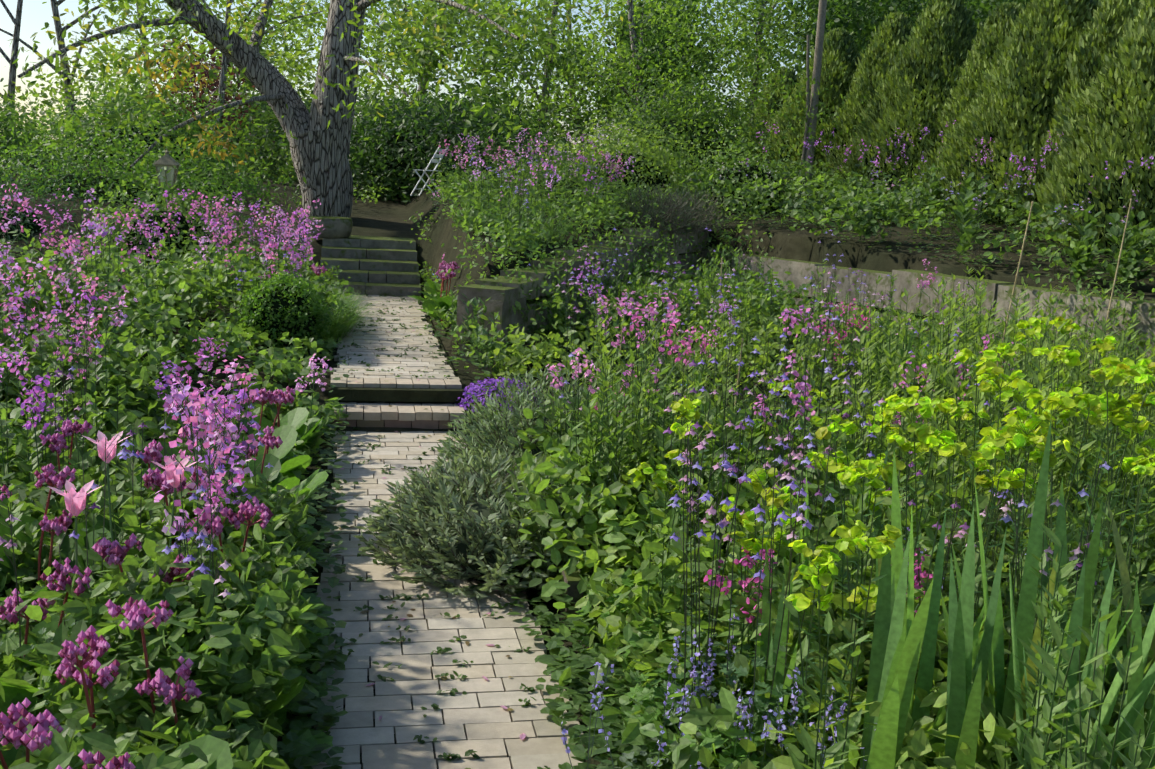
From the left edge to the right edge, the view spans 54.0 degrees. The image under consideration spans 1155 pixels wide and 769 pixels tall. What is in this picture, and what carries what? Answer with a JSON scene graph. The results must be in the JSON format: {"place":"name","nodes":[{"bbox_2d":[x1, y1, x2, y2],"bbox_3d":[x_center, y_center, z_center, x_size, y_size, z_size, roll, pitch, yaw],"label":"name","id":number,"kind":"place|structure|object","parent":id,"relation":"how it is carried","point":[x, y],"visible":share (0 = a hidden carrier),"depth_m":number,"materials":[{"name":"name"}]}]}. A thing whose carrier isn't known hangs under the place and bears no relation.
{"place":"outdoors","nodes":[
{"label":"outdoors","id":0,"kind":"place"},
{"bbox_2d":[88,450,304,472],"bbox_3d":[-2.264,0.481,6.631,1.351,0.189,0.679,-4,12,-33],"label":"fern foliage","id":1,"kind":"object","parent":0,"point":[284,458],"visible":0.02,"depth_m":6.67,"materials":[{"name":"green plant"}]},
{"bbox_2d":[0,0,878,155],"label":"sky","id":2,"kind":"structure","parent":0,"point":[35,14],"materials":[{"name":"white"}]},
{"bbox_2d":[311,295,582,768],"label":"brick path","id":3,"kind":"structure","parent":0,"point":[485,721],"depth_m":4.75,"materials":[{"name":"grey brick"}]},
{"bbox_2d":[327,300,525,768],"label":"fallen leaves","id":4,"kind":"object","parent":3,"relation":"on","point":[522,736],"visible":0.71,"depth_m":4.92,"materials":[{"name":"plant"}]},
{"bbox_2d":[298,301,600,768],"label":"edging","id":5,"kind":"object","parent":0,"point":[396,394],"depth_m":8.58,"materials":[{"name":"grey stone"}]},
{"bbox_2d":[0,146,1154,759],"bbox_3d":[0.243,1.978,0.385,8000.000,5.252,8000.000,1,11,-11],"label":"ground","id":6,"kind":"structure","parent":0,"point":[382,218],"depth_m":14.74,"materials":[{"name":"soil"}]},
{"bbox_2d":[153,149,180,209],"bbox_3d":[-5.096,-2.155,14.093,0.300,1.540,0.300,1,11,-11],"label":"garden lantern","id":7,"kind":"object","parent":6,"relation":"on","point":[167,161],"visible":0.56,"depth_m":13.92,"materials":[{"name":"metal"}]},
{"bbox_2d":[0,228,353,510],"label":"foliage","id":8,"kind":"object","parent":6,"relation":"on","point":[188,286],"visible":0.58,"depth_m":8.45,"materials":[{"name":"green plant"}]},
{"bbox_2d":[0,278,456,768],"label":"broad leaves","id":9,"kind":"object","parent":6,"relation":"on","point":[295,422],"visible":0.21,"depth_m":4.73,"materials":[{"name":"green plant"}]},
{"bbox_2d":[0,260,459,768],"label":"purple flower clusters","id":10,"kind":"object","parent":6,"relation":"on","point":[71,650],"visible":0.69,"depth_m":3.70,"materials":[{"name":"purple plant"}]},
{"bbox_2d":[17,0,518,217],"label":"tree trunk","id":11,"kind":"object","parent":6,"relation":"on","point":[319,151],"visible":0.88,"depth_m":18.21,"materials":[{"name":"grey plant"}]},
{"bbox_2d":[3,0,624,202],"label":"tree foliage","id":12,"kind":"object","parent":11,"relation":"attached to","point":[181,65],"visible":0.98,"depth_m":15.13,"materials":[{"name":"green plant"}]},
{"bbox_2d":[232,269,333,350],"bbox_3d":[-2.535,-0.637,9.793,0.873,0.720,0.844,1,11,-11],"label":"boxwood shrub","id":13,"kind":"object","parent":6,"relation":"on","point":[317,309],"depth_m":9.56,"materials":[{"name":"green plant"}]},
{"bbox_2d":[282,522,334,768],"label":"plants","id":14,"kind":"object","parent":6,"relation":"on","point":[305,734],"visible":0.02,"depth_m":4.18,"materials":[{"name":"green plant"}]},
{"bbox_2d":[320,235,420,296],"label":"stone stairs","id":15,"kind":"structure","parent":6,"relation":"on","point":[388,266],"depth_m":15.26,"materials":[{"name":"grey stone"}]},
{"bbox_2d":[307,216,352,238],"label":"stone block","id":16,"kind":"structure","parent":15,"relation":"on","point":[338,227],"depth_m":15.76,"materials":[{"name":"stone"}]},
{"bbox_2d":[0,0,794,167],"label":"tree trunks","id":17,"kind":"object","parent":6,"relation":"on","point":[59,30],"visible":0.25,"depth_m":31.77,"materials":[{"name":"brown plant"}]},
{"bbox_2d":[410,147,448,196],"bbox_3d":[-2.608,-3.758,19.963,0.544,0.897,0.428,6,11,13],"label":"garden chair","id":18,"kind":"object","parent":6,"relation":"on","point":[435,155],"visible":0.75,"depth_m":19.84,"materials":[{"name":"white paint"}]},
{"bbox_2d":[0,52,958,278],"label":"shrubs","id":19,"kind":"object","parent":6,"relation":"on","point":[361,154],"depth_m":19.41,"materials":[{"name":"green plant"}]},
{"bbox_2d":[353,364,716,599],"bbox_3d":[-0.240,0.521,6.238,1.876,1.002,2.599,1,11,-11],"label":"bush","id":20,"kind":"object","parent":6,"relation":"on","point":[454,498],"depth_m":5.43,"materials":[{"name":"green plant"}]},
{"bbox_2d":[361,183,734,593],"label":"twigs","id":21,"kind":"object","parent":6,"relation":"on","point":[678,229],"visible":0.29,"depth_m":6.66,"materials":[{"name":"green plant"}]},
{"bbox_2d":[0,0,1103,185],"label":"background trees","id":22,"kind":"object","parent":6,"relation":"on","point":[667,17],"depth_m":30.75,"materials":[{"name":"green plant"}]},
{"bbox_2d":[0,170,1129,766],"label":"flower spikes","id":23,"kind":"object","parent":6,"relation":"on","point":[760,700],"visible":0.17,"depth_m":3.79,"materials":[{"name":"plant"}]},
{"bbox_2d":[0,115,1153,768],"bbox_3d":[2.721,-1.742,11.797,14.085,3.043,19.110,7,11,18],"label":"flowers","id":24,"kind":"object","parent":6,"relation":"on","point":[196,399],"visible":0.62,"depth_m":5.76,"materials":[{"name":"purple plant"}]},
{"bbox_2d":[0,135,1154,768],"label":"perennial foliage","id":25,"kind":"object","parent":6,"relation":"on","point":[1034,745],"visible":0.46,"depth_m":5.44,"materials":[{"name":"green plant"}]},
{"bbox_2d":[0,129,1154,768],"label":"flower stems","id":26,"kind":"object","parent":6,"relation":"on","point":[992,517],"visible":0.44,"depth_m":4.96,"materials":[{"name":"green plant"}]},
{"bbox_2d":[48,430,195,516],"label":"pink tulips","id":27,"kind":"object","parent":26,"relation":"attached to","point":[75,502],"visible":0.94,"depth_m":4.17,"materials":[{"name":"pink plant"}]},
{"bbox_2d":[0,151,1154,768],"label":"foliage","id":28,"kind":"object","parent":6,"relation":"on","point":[250,621],"visible":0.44,"depth_m":4.50,"materials":[{"name":"green plant"}]},
{"bbox_2d":[0,422,1154,768],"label":"lobed foliage","id":29,"kind":"object","parent":6,"relation":"on","point":[10,638],"visible":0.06,"depth_m":4.07,"materials":[{"name":"green plant"}]},
{"bbox_2d":[0,181,1154,768],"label":"groundcover foliage","id":30,"kind":"object","parent":6,"relation":"on","point":[580,663],"visible":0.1,"depth_m":4.41,"materials":[{"name":"green plant"}]},
{"bbox_2d":[237,202,997,768],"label":"grass foliage","id":31,"kind":"object","parent":6,"relation":"on","point":[349,318],"depth_m":10.00,"materials":[{"name":"green plant"}]},
{"bbox_2d":[618,293,625,363],"bbox_3d":[0.368,-0.292,9.710,0.022,1.012,0.019,3,12,-12],"label":"bamboo cane","id":32,"kind":"object","parent":6,"relation":"on","point":[622,329],"visible":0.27,"depth_m":9.68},
{"bbox_2d":[572,568,842,768],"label":"geranium foliage","id":33,"kind":"object","parent":6,"relation":"on","point":[715,738],"visible":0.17,"depth_m":3.76,"materials":[{"name":"green plant"}]},
{"bbox_2d":[718,258,722,328],"bbox_3d":[1.388,-0.635,11.100,0.023,1.212,0.018,-1,11,-11],"label":"bamboo cane","id":34,"kind":"object","parent":6,"relation":"on","point":[720,282],"visible":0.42,"depth_m":11.03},
{"bbox_2d":[734,338,743,404],"bbox_3d":[1.112,0.125,7.963,0.021,0.912,0.020,2,12,-12],"label":"bamboo cane","id":35,"kind":"object","parent":6,"relation":"on","point":[742,340],"visible":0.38,"depth_m":7.91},
{"bbox_2d":[614,589,948,768],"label":"leaves","id":36,"kind":"object","parent":6,"relation":"on","point":[630,755],"visible":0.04,"depth_m":3.48,"materials":[{"name":"green plant"}]},
{"bbox_2d":[456,222,1154,633],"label":"retaining walls","id":37,"kind":"structure","parent":6,"relation":"on","point":[504,296],"depth_m":12.53,"materials":[{"name":"stone"}]},
{"bbox_2d":[602,182,736,233],"bbox_3d":[1.341,-2.485,15.867,1.342,0.713,3.009,8,12,25],"label":"shrub","id":38,"kind":"object","parent":37,"relation":"on","point":[669,213],"visible":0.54,"depth_m":15.43,"materials":[{"name":"green plant"}]},
{"bbox_2d":[798,0,826,191],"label":"timber pole","id":39,"kind":"object","parent":6,"relation":"on","point":[813,100],"visible":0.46,"depth_m":21.45,"materials":[{"name":"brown wood"}]},
{"bbox_2d":[627,316,1154,612],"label":"euphorbia flowers","id":40,"kind":"object","parent":6,"relation":"on","point":[989,448],"visible":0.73,"depth_m":3.88,"materials":[{"name":"yellow plant"}]},
{"bbox_2d":[640,360,1154,766],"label":"euphorbia foliage","id":41,"kind":"object","parent":6,"relation":"on","point":[840,702],"visible":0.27,"depth_m":3.91,"materials":[{"name":"green plant"}]},
{"bbox_2d":[731,0,1154,254],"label":"conifer hedge","id":42,"kind":"object","parent":6,"relation":"on","point":[948,29],"depth_m":17.02,"materials":[{"name":"green plant"}]},
{"bbox_2d":[756,324,1154,768],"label":"iris leaves","id":43,"kind":"object","parent":6,"relation":"on","point":[901,633],"visible":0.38,"depth_m":3.21,"materials":[{"name":"green plant"}]},
{"bbox_2d":[987,201,1033,412],"bbox_3d":[2.880,-0.262,7.689,0.022,1.962,0.019,7,10,-12],"label":"bamboo cane","id":44,"kind":"object","parent":6,"relation":"on","point":[1032,202],"visible":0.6,"depth_m":7.60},
{"bbox_2d":[1099,199,1131,355],"bbox_3d":[4.237,-0.477,9.083,0.025,2.012,0.019,5,10,-12],"label":"bamboo cane","id":45,"kind":"object","parent":6,"relation":"on","point":[1108,312],"visible":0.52,"depth_m":8.99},
{"bbox_2d":[693,165,1154,284],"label":"large-leaf foliage","id":46,"kind":"object","parent":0,"point":[1133,236],"visible":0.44,"depth_m":12.48,"materials":[{"name":"green plant"}]}
]}

